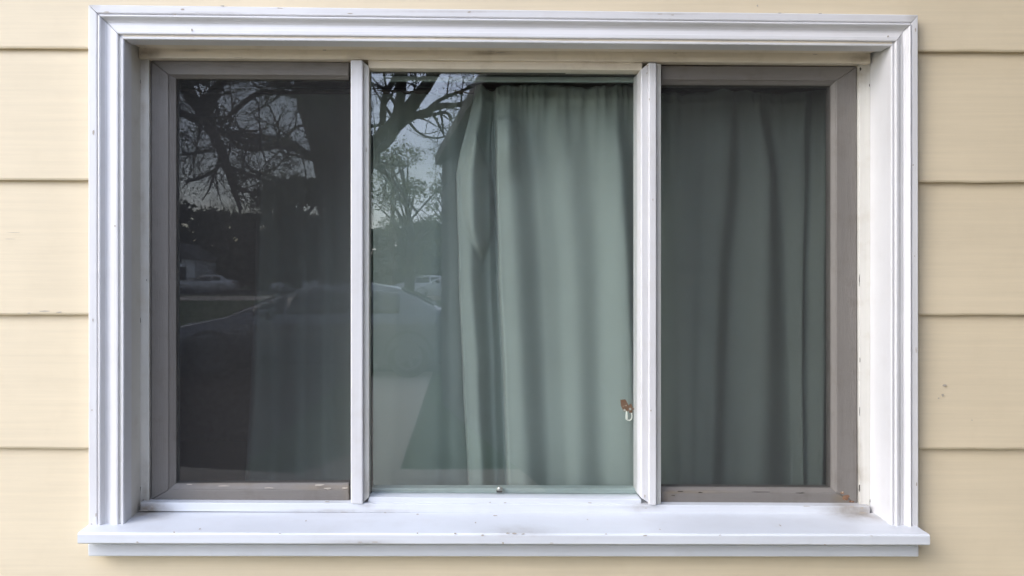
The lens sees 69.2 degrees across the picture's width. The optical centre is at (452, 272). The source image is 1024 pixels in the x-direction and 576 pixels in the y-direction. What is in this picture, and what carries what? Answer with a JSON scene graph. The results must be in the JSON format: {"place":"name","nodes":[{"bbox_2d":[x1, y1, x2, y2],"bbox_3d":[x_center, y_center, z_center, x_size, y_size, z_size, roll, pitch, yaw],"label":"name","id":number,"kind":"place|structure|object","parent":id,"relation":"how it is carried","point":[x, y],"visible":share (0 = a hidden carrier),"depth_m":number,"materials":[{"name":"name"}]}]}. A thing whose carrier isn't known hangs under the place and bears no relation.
{"place":"outdoors","nodes":[
{"label":"outdoors","id":0,"kind":"place"},
{"label":"ground","id":1,"kind":"structure","parent":0,"visible":0},
{"bbox_2d":[0,0,1023,575],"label":"house","id":2,"kind":"structure","parent":1,"relation":"on","point":[970,286],"depth_m":1.38,"materials":[{"name":"beige paint"}]},
{"bbox_2d":[180,88,825,93],"bbox_3d":[0.116,-0.393,1.600,1.586,0.028,0.028,0,0,0],"label":"curtain rod","id":3,"kind":"object","parent":2,"relation":"attached to","point":[380,90],"depth_m":1.59,"materials":[{"name":"black metal"}]},
{"bbox_2d":[245,86,473,484],"bbox_3d":[-0.313,0.107,1.772,0.777,1.101,0.238,0,0,40],"label":"curtain","id":4,"kind":"object","parent":3,"relation":"hanging from","point":[299,426],"visible":0.75,"depth_m":1.68,"materials":[{"name":"green fabric"}]},
{"bbox_2d":[456,84,825,484],"bbox_3d":[0.401,0.081,1.545,0.787,0.957,0.081,0,0,0],"label":"curtain","id":5,"kind":"object","parent":3,"relation":"hanging from","point":[544,186],"visible":0.78,"depth_m":1.56,"materials":[{"name":"green fabric"}]},
{"bbox_2d":[78,5,929,556],"bbox_3d":[0.093,0.013,1.398,1.526,1.011,0.183,0,0,0],"label":"window","id":6,"kind":"structure","parent":2,"relation":"attached to","point":[860,69],"depth_m":1.41,"materials":[{"name":"white paint"}]}
]}

